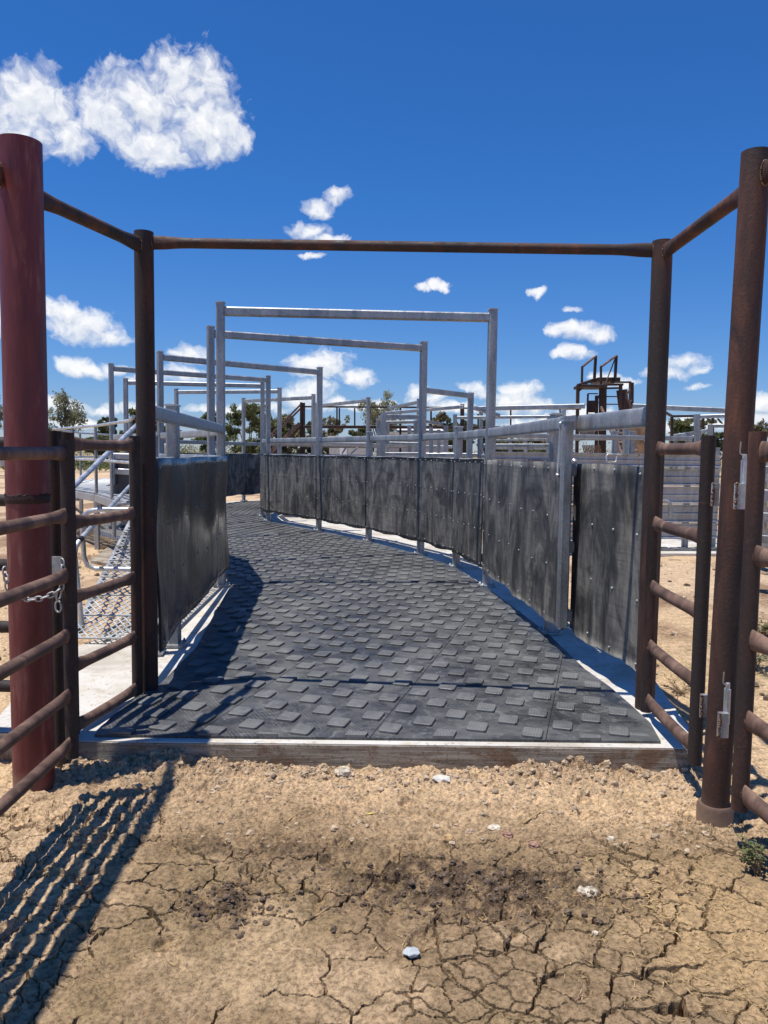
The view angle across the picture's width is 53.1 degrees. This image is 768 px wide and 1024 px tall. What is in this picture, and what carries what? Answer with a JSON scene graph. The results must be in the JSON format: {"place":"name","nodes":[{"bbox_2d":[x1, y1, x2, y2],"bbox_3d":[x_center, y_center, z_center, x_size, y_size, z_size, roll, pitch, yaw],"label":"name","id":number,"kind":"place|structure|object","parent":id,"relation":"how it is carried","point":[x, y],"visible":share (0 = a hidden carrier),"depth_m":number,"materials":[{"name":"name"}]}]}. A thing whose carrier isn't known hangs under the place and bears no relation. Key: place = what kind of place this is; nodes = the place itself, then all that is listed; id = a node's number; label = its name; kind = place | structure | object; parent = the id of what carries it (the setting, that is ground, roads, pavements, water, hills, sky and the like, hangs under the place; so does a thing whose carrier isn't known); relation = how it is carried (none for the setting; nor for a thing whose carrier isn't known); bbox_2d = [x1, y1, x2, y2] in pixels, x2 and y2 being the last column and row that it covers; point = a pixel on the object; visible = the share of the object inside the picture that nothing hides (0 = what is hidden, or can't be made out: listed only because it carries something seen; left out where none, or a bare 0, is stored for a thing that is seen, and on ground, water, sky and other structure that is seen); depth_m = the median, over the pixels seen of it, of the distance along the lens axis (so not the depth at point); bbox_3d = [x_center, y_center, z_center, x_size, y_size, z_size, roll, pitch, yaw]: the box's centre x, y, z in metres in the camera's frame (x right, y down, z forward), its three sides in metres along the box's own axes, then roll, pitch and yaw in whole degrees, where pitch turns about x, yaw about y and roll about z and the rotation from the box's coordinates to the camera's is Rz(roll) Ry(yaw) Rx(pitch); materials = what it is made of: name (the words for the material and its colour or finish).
{"place":"outdoors","nodes":[
{"label":"outdoors","id":0,"kind":"place"},
{"bbox_2d":[113,453,128,493],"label":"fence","id":1,"kind":"object","parent":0,"point":[121,476],"visible":0.36,"depth_m":11.58,"materials":[{"name":"metal"}]},
{"bbox_2d":[279,517,477,565],"bbox_3d":[0.049,0.567,14.117,1.670,0.333,8.305,-2,5,-28],"label":"slab apron","id":2,"kind":"object","parent":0,"point":[375,534],"visible":0.18,"depth_m":14.09,"materials":[{"name":"concrete"}]},
{"bbox_2d":[0,451,767,1023],"bbox_3d":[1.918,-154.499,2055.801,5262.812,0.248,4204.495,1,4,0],"label":"ground","id":3,"kind":"structure","parent":0,"point":[318,973],"depth_m":2.79,"materials":[{"name":"soil"}]},
{"bbox_2d":[0,133,55,791],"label":"steel post","id":4,"kind":"object","parent":3,"relation":"on","point":[23,340],"visible":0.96,"depth_m":3.47,"materials":[{"name":"metal"}]},
{"bbox_2d":[0,439,78,816],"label":"steel gate","id":5,"kind":"structure","parent":4,"relation":"attached to","point":[66,637],"depth_m":3.27,"materials":[{"name":"metal"}]},
{"bbox_2d":[21,558,65,601],"bbox_3d":[-1.508,0.300,3.377,0.217,0.195,0.052,0,4,-5],"label":"chain","id":6,"kind":"object","parent":5,"relation":"hanging from","point":[41,597],"visible":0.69,"depth_m":3.38,"materials":[{"name":"metal"}]},
{"bbox_2d":[44,191,142,252],"bbox_3d":[-1.518,-1.503,3.998,0.068,0.126,0.936,2,4,12],"label":"overhead rail","id":7,"kind":"object","parent":4,"relation":"attached to","point":[52,204],"visible":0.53,"depth_m":3.94,"materials":[{"name":"metal"}]},
{"bbox_2d":[0,431,67,764],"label":"steel gate","id":8,"kind":"structure","parent":3,"relation":"on","point":[57,618],"depth_m":3.77,"materials":[{"name":"metal"}]},
{"bbox_2d":[0,460,109,471],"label":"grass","id":9,"kind":"structure","parent":3,"relation":"on","point":[88,464],"depth_m":69.95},
{"bbox_2d":[48,388,87,434],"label":"tree","id":10,"kind":"object","parent":3,"relation":"on","point":[71,418],"visible":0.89,"depth_m":77.19,"materials":[{"name":"green plant"}]},
{"bbox_2d":[97,417,117,459],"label":"tree","id":11,"kind":"object","parent":3,"relation":"on","point":[103,429],"visible":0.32,"depth_m":109.24,"materials":[{"name":"green plant"}]},
{"bbox_2d":[90,539,128,566],"bbox_3d":[-3.764,0.735,11.502,1.342,0.300,4.316,-1,5,-26],"label":"slab pad","id":12,"kind":"object","parent":3,"relation":"on","point":[102,557],"visible":0.18,"depth_m":10.87,"materials":[{"name":"concrete"}]},
{"bbox_2d":[191,411,215,452],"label":"tree","id":13,"kind":"object","parent":3,"relation":"on","point":[203,447],"visible":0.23,"depth_m":84.03,"materials":[{"name":"green plant"}]},
{"bbox_2d":[225,402,276,453],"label":"tree","id":14,"kind":"object","parent":3,"relation":"on","point":[252,410],"visible":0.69,"depth_m":72.98,"materials":[{"name":"green plant"}]},
{"bbox_2d":[275,413,310,453],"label":"tree","id":15,"kind":"object","parent":3,"relation":"on","point":[289,425],"visible":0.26,"depth_m":78.96,"materials":[{"name":"green plant"}]},
{"bbox_2d":[322,415,350,453],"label":"tree","id":16,"kind":"object","parent":3,"relation":"on","point":[332,431],"visible":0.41,"depth_m":83.39,"materials":[{"name":"green plant"}]},
{"bbox_2d":[75,433,610,457],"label":"scrub","id":17,"kind":"object","parent":3,"relation":"on","point":[181,450],"visible":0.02,"depth_m":175.88,"materials":[{"name":"green plant"}]},
{"bbox_2d":[0,500,688,764],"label":"slab","id":18,"kind":"structure","parent":3,"relation":"on","point":[102,681],"depth_m":5.06,"materials":[{"name":"concrete"}]},
{"bbox_2d":[62,432,142,733],"bbox_3d":[-1.523,0.352,4.205,0.061,1.545,0.741,1,4,10],"label":"pipe fence","id":19,"kind":"object","parent":18,"relation":"on","point":[132,514],"visible":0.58,"depth_m":4.37,"materials":[{"name":"metal"}]},
{"bbox_2d":[75,478,129,565],"bbox_3d":[-4.854,0.023,14.136,2.335,0.995,12.197,-1,5,-18],"label":"catwalk","id":20,"kind":"object","parent":18,"relation":"on","point":[85,489],"visible":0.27,"depth_m":12.07,"materials":[{"name":"metal"}]},
{"bbox_2d":[52,415,134,505],"bbox_3d":[-5.105,-0.822,13.243,1.203,1.270,10.766,-1,5,-21],"label":"handrail","id":21,"kind":"object","parent":20,"relation":"attached to","point":[80,458],"visible":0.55,"depth_m":11.74,"materials":[{"name":"metal"}]},
{"bbox_2d":[78,520,130,639],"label":"catwalk ramp","id":22,"kind":"structure","parent":18,"relation":"on","point":[91,602],"depth_m":6.38,"materials":[{"name":"metal"}]},
{"bbox_2d":[75,423,135,632],"bbox_3d":[-2.566,-0.025,7.179,0.159,1.770,2.944,0,4,-9],"label":"handrail","id":23,"kind":"object","parent":22,"relation":"attached to","point":[81,479],"visible":0.59,"depth_m":6.36,"materials":[{"name":"metal"}]},
{"bbox_2d":[80,507,129,571],"bbox_3d":[-2.313,0.233,6.538,0.545,0.552,0.042,1,4,0],"label":"barrier loop","id":24,"kind":"object","parent":23,"relation":"attached to","point":[83,544],"visible":0.62,"depth_m":6.53,"materials":[{"name":"metal"}]},
{"bbox_2d":[134,229,157,692],"bbox_3d":[-1.424,-0.122,4.605,0.112,3.038,0.112,1,4,0],"label":"steel post","id":25,"kind":"object","parent":18,"relation":"on","point":[144,341],"visible":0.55,"depth_m":4.54,"materials":[{"name":"metal"}]},
{"bbox_2d":[151,235,653,257],"bbox_3d":[0.074,-1.518,4.390,2.873,0.153,0.059,1,4,4],"label":"overhead rail","id":26,"kind":"object","parent":25,"relation":"attached to","point":[631,249],"visible":1,"depth_m":4.37,"materials":[{"name":"metal"}]},
{"bbox_2d":[164,404,187,648],"bbox_3d":[-1.563,0.108,5.706,0.170,1.807,0.170,0,4,-5],"label":"fence post","id":27,"kind":"object","parent":18,"relation":"on","point":[175,641],"visible":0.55,"depth_m":5.62,"materials":[{"name":"metal"}]},
{"bbox_2d":[155,406,229,651],"bbox_3d":[-1.573,-0.019,6.476,0.143,1.560,3.582,0,4,-5],"label":"rubber fence","id":28,"kind":"object","parent":27,"relation":"attached to","point":[193,562],"visible":0.98,"depth_m":5.91,"materials":[{"name":"rubber"}]},
{"bbox_2d":[108,363,272,528],"bbox_3d":[-3.750,-1.274,15.239,3.439,3.067,0.201,-2,5,-36],"label":"overhead hoop","id":29,"kind":"object","parent":18,"relation":"on","point":[112,368],"visible":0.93,"depth_m":15.15,"materials":[{"name":"metal"}]},
{"bbox_2d":[266,437,315,518],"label":"rubber fence","id":30,"kind":"object","parent":29,"relation":"attached to","point":[290,485],"visible":0.98,"depth_m":15.17,"materials":[{"name":"rubber"}]},
{"bbox_2d":[123,378,265,516],"bbox_3d":[-4.213,-1.415,17.146,3.150,3.047,0.184,0,4,-8],"label":"overhead hoop","id":31,"kind":"object","parent":18,"relation":"on","point":[127,382],"visible":0.53,"depth_m":17.11,"materials":[{"name":"metal"}]},
{"bbox_2d":[260,439,265,511],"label":"rubber fence","id":32,"kind":"object","parent":31,"relation":"attached to","point":[262,479],"visible":0.97,"depth_m":16.76,"materials":[{"name":"rubber"}]},
{"bbox_2d":[173,387,281,454],"bbox_3d":[-3.971,-1.597,19.448,2.996,3.067,0.173,2,4,14],"label":"overhead hoop","id":33,"kind":"object","parent":18,"relation":"on","point":[177,391],"visible":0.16,"depth_m":19.11,"materials":[{"name":"metal"}]},
{"bbox_2d":[156,350,323,530],"bbox_3d":[-2.392,-1.101,13.313,3.299,3.047,0.192,-3,6,-40],"label":"overhead hoop","id":34,"kind":"object","parent":18,"relation":"on","point":[161,357],"visible":0.58,"depth_m":13.25,"materials":[{"name":"metal"}]},
{"bbox_2d":[316,436,365,528],"bbox_3d":[-0.745,-0.545,13.534,0.127,1.560,1.853,-2,5,-31],"label":"rubber fence","id":35,"kind":"object","parent":34,"relation":"attached to","point":[341,489],"visible":0.97,"depth_m":13.44,"materials":[{"name":"rubber"}]},
{"bbox_2d":[226,500,259,514],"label":"rubber mat","id":36,"kind":"object","parent":18,"relation":"on","point":[244,507],"visible":0.79,"depth_m":19.71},
{"bbox_2d":[227,579,258,591],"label":"rubber mat","id":37,"kind":"object","parent":18,"relation":"on","point":[235,584],"visible":0.96,"depth_m":8.54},
{"bbox_2d":[95,580,417,737],"bbox_3d":[-0.731,0.960,6.366,0.863,0.028,5.120,2,5,16],"label":"rubber mat","id":38,"kind":"object","parent":18,"relation":"on","point":[199,689],"visible":1,"depth_m":5.32,"materials":[{"name":"rubber"}]},
{"bbox_2d":[226,515,293,537],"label":"rubber mat","id":39,"kind":"object","parent":18,"relation":"on","point":[237,526],"visible":0.65,"depth_m":14.23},
{"bbox_2d":[226,537,298,580],"bbox_3d":[-2.025,0.598,10.918,0.863,0.028,4.392,1,4,4],"label":"rubber mat","id":40,"kind":"object","parent":18,"relation":"on","point":[247,553],"visible":0.92,"depth_m":11.23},
{"bbox_2d":[194,580,337,649],"bbox_3d":[-1.370,0.882,7.285,0.863,0.028,3.205,2,5,16],"label":"rubber mat","id":41,"kind":"object","parent":18,"relation":"on","point":[239,607],"visible":1,"depth_m":7.44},
{"bbox_2d":[240,394,315,501],"bbox_3d":[-3.029,-1.749,21.737,3.041,3.047,0.189,4,6,39],"label":"overhead hoop","id":42,"kind":"object","parent":18,"relation":"on","point":[312,397],"visible":0.55,"depth_m":21.36,"materials":[{"name":"metal"}]},
{"bbox_2d":[180,440,244,495],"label":"rubber fence","id":43,"kind":"object","parent":42,"relation":"attached to","point":[236,476],"visible":0.3,"depth_m":22.13,"materials":[{"name":"rubber"}]},
{"bbox_2d":[245,442,315,494],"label":"rubber fence","id":44,"kind":"object","parent":42,"relation":"attached to","point":[252,473],"visible":0.26,"depth_m":22.87,"materials":[{"name":"rubber"}]},
{"bbox_2d":[231,538,349,580],"bbox_3d":[-1.158,0.611,10.889,0.863,0.028,4.451,1,4,4],"label":"rubber mat","id":45,"kind":"object","parent":18,"relation":"on","point":[302,559],"visible":1,"depth_m":10.23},
{"bbox_2d":[231,514,350,538],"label":"rubber mat","id":46,"kind":"object","parent":18,"relation":"on","point":[294,531],"visible":0.98,"depth_m":14.44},
{"bbox_2d":[206,325,428,554],"bbox_3d":[-0.847,-0.879,10.505,3.179,3.067,0.177,-1,5,-22],"label":"overhead hoop","id":47,"kind":"object","parent":18,"relation":"on","point":[422,347],"visible":0.55,"depth_m":10.37,"materials":[{"name":"metal"}]},
{"bbox_2d":[159,430,206,456],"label":"rubber fence","id":48,"kind":"object","parent":47,"relation":"attached to","point":[193,434],"visible":0.02,"depth_m":10.74,"materials":[{"name":"metal"}]},
{"bbox_2d":[366,434,417,540],"bbox_3d":[0.132,-0.411,11.910,0.126,1.560,1.766,-1,5,-26],"label":"rubber fence","id":49,"kind":"object","parent":47,"relation":"attached to","point":[391,495],"visible":0.98,"depth_m":11.80,"materials":[{"name":"rubber"}]},
{"bbox_2d":[418,432,454,550],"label":"rubber fence","id":50,"kind":"object","parent":47,"relation":"attached to","point":[435,501],"visible":0.98,"depth_m":10.41,"materials":[{"name":"rubber"}]},
{"bbox_2d":[194,581,490,739],"bbox_3d":[0.149,0.976,6.290,0.863,0.028,5.174,2,5,16],"label":"rubber mat","id":51,"kind":"object","parent":18,"relation":"on","point":[358,680],"visible":1,"depth_m":5.00,"materials":[{"name":"rubber"}]},
{"bbox_2d":[315,397,370,453],"bbox_3d":[-1.317,-1.865,23.411,0.189,3.067,3.488,-2,5,-31],"label":"overhead hoop","id":52,"kind":"object","parent":18,"relation":"on","point":[367,400],"visible":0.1,"depth_m":22.20,"materials":[{"name":"metal"}]},
{"bbox_2d":[315,442,365,455],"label":"fence","id":53,"kind":"object","parent":52,"relation":"attached to","point":[347,444],"visible":0.03,"depth_m":21.50,"materials":[{"name":"metal"}]},
{"bbox_2d":[0,742,687,771],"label":"slab edge","id":54,"kind":"object","parent":18,"relation":"attached to","point":[356,757],"visible":0.11,"depth_m":3.87,"materials":[{"name":"concrete"}]},
{"bbox_2d":[307,539,396,581],"bbox_3d":[-0.291,0.624,10.863,0.863,0.028,4.399,1,4,4],"label":"rubber mat","id":55,"kind":"object","parent":18,"relation":"on","point":[357,559],"visible":1,"depth_m":10.09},
{"bbox_2d":[213,301,498,587],"bbox_3d":[-0.295,-0.699,8.347,3.102,3.047,0.183,0,4,-4],"label":"overhead hoop","id":56,"kind":"object","parent":18,"relation":"on","point":[490,317],"visible":0.85,"depth_m":8.22,"materials":[{"name":"metal"}]},
{"bbox_2d":[452,429,484,567],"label":"rubber fence","id":57,"kind":"object","parent":56,"relation":"attached to","point":[467,520],"visible":0.98,"depth_m":9.12,"materials":[{"name":"rubber"}]},
{"bbox_2d":[482,415,576,629],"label":"rubber gate","id":58,"kind":"structure","parent":56,"relation":"attached to","point":[527,546],"depth_m":6.33,"materials":[{"name":"rubber"}]},
{"bbox_2d":[363,431,375,541],"bbox_3d":[-0.245,-0.419,12.735,0.170,1.827,0.170,-2,5,-28],"label":"fence post","id":59,"kind":"object","parent":18,"relation":"on","point":[369,453],"visible":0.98,"depth_m":12.68,"materials":[{"name":"metal"}]},
{"bbox_2d":[386,399,418,451],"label":"overhead hoop","id":60,"kind":"object","parent":18,"relation":"on","point":[389,407],"visible":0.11,"depth_m":23.79,"materials":[{"name":"metal"}]},
{"bbox_2d":[383,549,458,582],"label":"rubber mat","id":61,"kind":"object","parent":18,"relation":"on","point":[406,566],"visible":1,"depth_m":9.56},
{"bbox_2d":[448,426,463,567],"bbox_3d":[0.947,-0.191,9.913,0.170,1.827,0.170,0,4,-13],"label":"fence post","id":62,"kind":"object","parent":18,"relation":"on","point":[458,445],"visible":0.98,"depth_m":9.84,"materials":[{"name":"metal"}]},
{"bbox_2d":[370,591,563,741],"bbox_3d":[0.954,1.012,5.953,0.863,0.028,4.470,2,5,16],"label":"rubber mat","id":63,"kind":"object","parent":18,"relation":"on","point":[491,673],"visible":1,"depth_m":4.78,"materials":[{"name":"rubber"}]},
{"bbox_2d":[538,413,564,635],"bbox_3d":[1.384,0.102,6.264,0.170,1.807,0.170,0,4,-5],"label":"fence post","id":64,"kind":"object","parent":18,"relation":"on","point":[550,629],"visible":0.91,"depth_m":6.21,"materials":[{"name":"metal"}]},
{"bbox_2d":[546,649,660,743],"bbox_3d":[1.144,1.098,4.850,0.626,0.028,1.851,1,4,0],"label":"rubber mat","id":65,"kind":"object","parent":18,"relation":"on","point":[588,707],"visible":1,"depth_m":4.30,"materials":[{"name":"rubber"}]},
{"bbox_2d":[635,238,672,709],"bbox_3d":[1.536,-0.033,4.394,0.111,2.963,0.111,1,4,0],"label":"steel post","id":66,"kind":"object","parent":18,"relation":"on","point":[658,343],"visible":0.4,"depth_m":4.30,"materials":[{"name":"metal"}]},
{"bbox_2d":[570,407,645,670],"bbox_3d":[1.452,0.135,5.007,0.094,1.570,1.180,0,4,-7],"label":"rubber fence","id":67,"kind":"object","parent":66,"relation":"attached to","point":[606,532],"visible":0.9,"depth_m":4.91,"materials":[{"name":"rubber"}]},
{"bbox_2d":[640,435,715,765],"bbox_3d":[1.481,0.390,3.922,0.064,1.535,0.799,1,4,2],"label":"pipe fence","id":68,"kind":"object","parent":18,"relation":"on","point":[697,609],"visible":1,"depth_m":3.70,"materials":[{"name":"metal"}]},
{"bbox_2d":[327,436,365,454],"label":"farm shed","id":69,"kind":"structure","parent":3,"relation":"on","point":[358,451],"depth_m":39.88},
{"bbox_2d":[357,390,407,435],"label":"tree","id":70,"kind":"object","parent":3,"relation":"on","point":[375,413],"visible":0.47,"depth_m":65.21,"materials":[{"name":"green plant"}]},
{"bbox_2d":[0,545,767,944],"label":"rubble","id":71,"kind":"object","parent":3,"relation":"on","point":[358,821],"visible":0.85,"depth_m":3.39,"materials":[{"name":"stone"}]},
{"bbox_2d":[376,412,456,457],"bbox_3d":[0.613,-1.248,15.754,1.569,1.483,2.482,1,4,0],"label":"crush frame","id":72,"kind":"object","parent":3,"relation":"on","point":[381,446],"visible":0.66,"depth_m":14.98,"materials":[{"name":"metal"}]},
{"bbox_2d":[385,405,463,413],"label":"overhead beam","id":73,"kind":"structure","parent":72,"relation":"on","point":[428,409],"depth_m":16.26,"materials":[{"name":"metal"}]},
{"bbox_2d":[426,415,549,458],"bbox_3d":[2.009,-1.081,13.453,2.369,1.278,1.450,3,5,26],"label":"rail fence","id":74,"kind":"object","parent":72,"relation":"attached to","point":[479,453],"visible":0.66,"depth_m":13.50,"materials":[{"name":"metal"}]},
{"bbox_2d":[389,429,443,451],"bbox_3d":[1.211,-2.106,31.104,2.223,2.706,2.450,1,4,0],"label":"livestock trailer","id":75,"kind":"object","parent":3,"relation":"on","point":[403,431],"visible":0.19,"depth_m":29.91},
{"bbox_2d":[428,411,448,431],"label":"tree","id":76,"kind":"object","parent":3,"relation":"on","point":[441,417],"visible":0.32,"depth_m":87.13,"materials":[{"name":"green plant"}]},
{"bbox_2d":[300,402,580,457],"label":"raised walkway","id":77,"kind":"structure","parent":3,"relation":"on","point":[303,426],"depth_m":25.78,"materials":[{"name":"metal"}]},
{"bbox_2d":[271,404,300,453],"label":"steel stairs","id":78,"kind":"structure","parent":77,"relation":"attached to","point":[293,431],"depth_m":25.46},
{"bbox_2d":[427,388,499,457],"bbox_3d":[1.312,-1.238,12.977,0.153,1.571,2.141,4,6,41],"label":"drafting frame","id":79,"kind":"object","parent":3,"relation":"on","point":[471,407],"visible":0.63,"depth_m":13.06,"materials":[{"name":"metal"}]},
{"bbox_2d":[500,438,545,451],"bbox_3d":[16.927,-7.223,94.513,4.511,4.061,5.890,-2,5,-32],"label":"rail fence","id":80,"kind":"object","parent":3,"relation":"on","point":[515,442],"visible":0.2,"depth_m":94.22,"materials":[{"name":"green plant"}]},
{"bbox_2d":[496,439,606,451],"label":"rail fence","id":81,"kind":"object","parent":3,"relation":"on","point":[525,449],"visible":0.16,"depth_m":19.89,"materials":[{"name":"metal"}]},
{"bbox_2d":[494,409,721,547],"bbox_3d":[3.556,-0.431,11.524,3.890,2.200,0.968,0,4,-12],"label":"sheeted fence","id":82,"kind":"object","parent":3,"relation":"on","point":[681,489],"visible":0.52,"depth_m":12.09,"materials":[{"name":"metal"}]},
{"bbox_2d":[658,674,705,695],"bbox_3d":[1.992,1.178,5.154,0.300,0.099,0.308,-3,6,-43],"label":"grass tuft","id":83,"kind":"object","parent":3,"relation":"on","point":[676,689],"visible":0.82,"depth_m":5.16,"materials":[{"name":"brown plant"}]},
{"bbox_2d":[661,538,716,556],"bbox_3d":[4.993,0.624,14.108,3.200,0.340,4.950,1,4,0],"label":"slab pad","id":84,"kind":"object","parent":3,"relation":"on","point":[668,543],"visible":0.08,"depth_m":12.57,"materials":[{"name":"concrete"}]},
{"bbox_2d":[661,547,716,550],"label":"rubber mat","id":85,"kind":"object","parent":84,"relation":"on","point":[681,549],"visible":0.36,"depth_m":12.06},
{"bbox_2d":[674,414,724,468],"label":"pen gate","id":86,"kind":"structure","parent":84,"relation":"on","point":[697,431],"depth_m":12.77,"materials":[{"name":"metal"}]},
{"bbox_2d":[668,417,716,442],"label":"tree","id":87,"kind":"object","parent":3,"relation":"on","point":[679,426],"visible":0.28,"depth_m":78.96,"materials":[{"name":"green plant"}]},
{"bbox_2d":[666,411,722,442],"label":"rail fence","id":88,"kind":"object","parent":3,"relation":"on","point":[671,416],"visible":0.47,"depth_m":23.82,"materials":[{"name":"metal"}]},
{"bbox_2d":[696,146,767,827],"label":"steel post","id":89,"kind":"object","parent":3,"relation":"on","point":[713,806],"visible":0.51,"depth_m":3.26,"materials":[{"name":"metal"}]},
{"bbox_2d":[662,187,738,259],"bbox_3d":[1.550,-1.401,3.749,0.070,0.109,0.986,1,4,0],"label":"overhead rail","id":90,"kind":"object","parent":89,"relation":"attached to","point":[724,207],"visible":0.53,"depth_m":3.68,"materials":[{"name":"metal"}]},
{"bbox_2d":[699,694,706,717],"bbox_3d":[1.451,0.879,3.491,0.038,0.114,0.032,1,4,0],"label":"gate hinge","id":91,"kind":"object","parent":89,"relation":"attached to","point":[703,705],"visible":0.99,"depth_m":3.48,"materials":[{"name":"metal"}]},
{"bbox_2d":[710,482,719,506],"bbox_3d":[1.471,-0.077,3.418,0.040,0.112,0.032,1,4,0],"label":"gate hinge","id":92,"kind":"object","parent":89,"relation":"attached to","point":[715,490],"visible":1,"depth_m":3.41,"materials":[{"name":"metal"}]},
{"bbox_2d":[716,672,730,739],"bbox_3d":[1.435,0.817,3.247,0.058,0.286,0.055,1,4,0],"label":"gate hinge","id":93,"kind":"object","parent":89,"relation":"attached to","point":[723,720],"visible":1,"depth_m":3.24,"materials":[{"name":"metal"}]},
{"bbox_2d":[733,442,746,510],"bbox_3d":[1.472,-0.147,3.174,0.060,0.285,0.055,1,4,0],"label":"gate hinge","id":94,"kind":"object","parent":89,"relation":"attached to","point":[739,496],"visible":0.99,"depth_m":3.16,"materials":[{"name":"metal"}]},
{"bbox_2d":[731,431,767,823],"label":"steel gate","id":95,"kind":"structure","parent":89,"relation":"attached to","point":[745,798],"depth_m":3.06,"materials":[{"name":"metal"}]},
{"bbox_2d":[760,159,767,186],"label":"overhead rail","id":96,"kind":"object","parent":89,"relation":"attached to","point":[764,176],"visible":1,"depth_m":3.13,"materials":[{"name":"metal"}]},
{"bbox_2d":[738,840,767,877],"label":"weed","id":97,"kind":"object","parent":3,"relation":"on","point":[750,856],"visible":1,"depth_m":2.95,"materials":[{"name":"green plant"}]},
{"bbox_2d":[762,480,767,548],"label":"timber rails","id":98,"kind":"object","parent":3,"relation":"on","point":[765,529],"visible":0.11,"depth_m":9.99,"materials":[{"name":"wood"}]},
{"bbox_2d":[0,0,767,457],"label":"sky","id":99,"kind":"structure","parent":0,"point":[508,121],"materials":[{"name":"blue"}]},
{"bbox_2d":[479,404,584,428],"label":"overhead beam","id":100,"kind":"structure","parent":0,"point":[552,406],"depth_m":14.32,"materials":[{"name":"metal"}]},
{"bbox_2d":[574,355,644,452],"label":"loading ramp","id":101,"kind":"structure","parent":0,"point":[600,383],"depth_m":21.80,"materials":[{"name":"metal"}]},
{"bbox_2d":[579,431,600,452],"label":"ramp cladding","id":102,"kind":"structure","parent":101,"relation":"attached to","point":[592,446],"depth_m":20.89,"materials":[{"name":"grey metal"}]},
{"bbox_2d":[629,428,644,457],"bbox_3d":[6.260,-1.556,18.946,0.588,1.185,0.030,1,4,0],"label":"plywood board","id":103,"kind":"object","parent":101,"relation":"attached to","point":[639,445],"visible":0.15,"depth_m":18.92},
{"bbox_2d":[622,404,724,452],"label":"overhead beam","id":104,"kind":"structure","parent":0,"point":[677,408],"depth_m":13.19,"materials":[{"name":"metal"}]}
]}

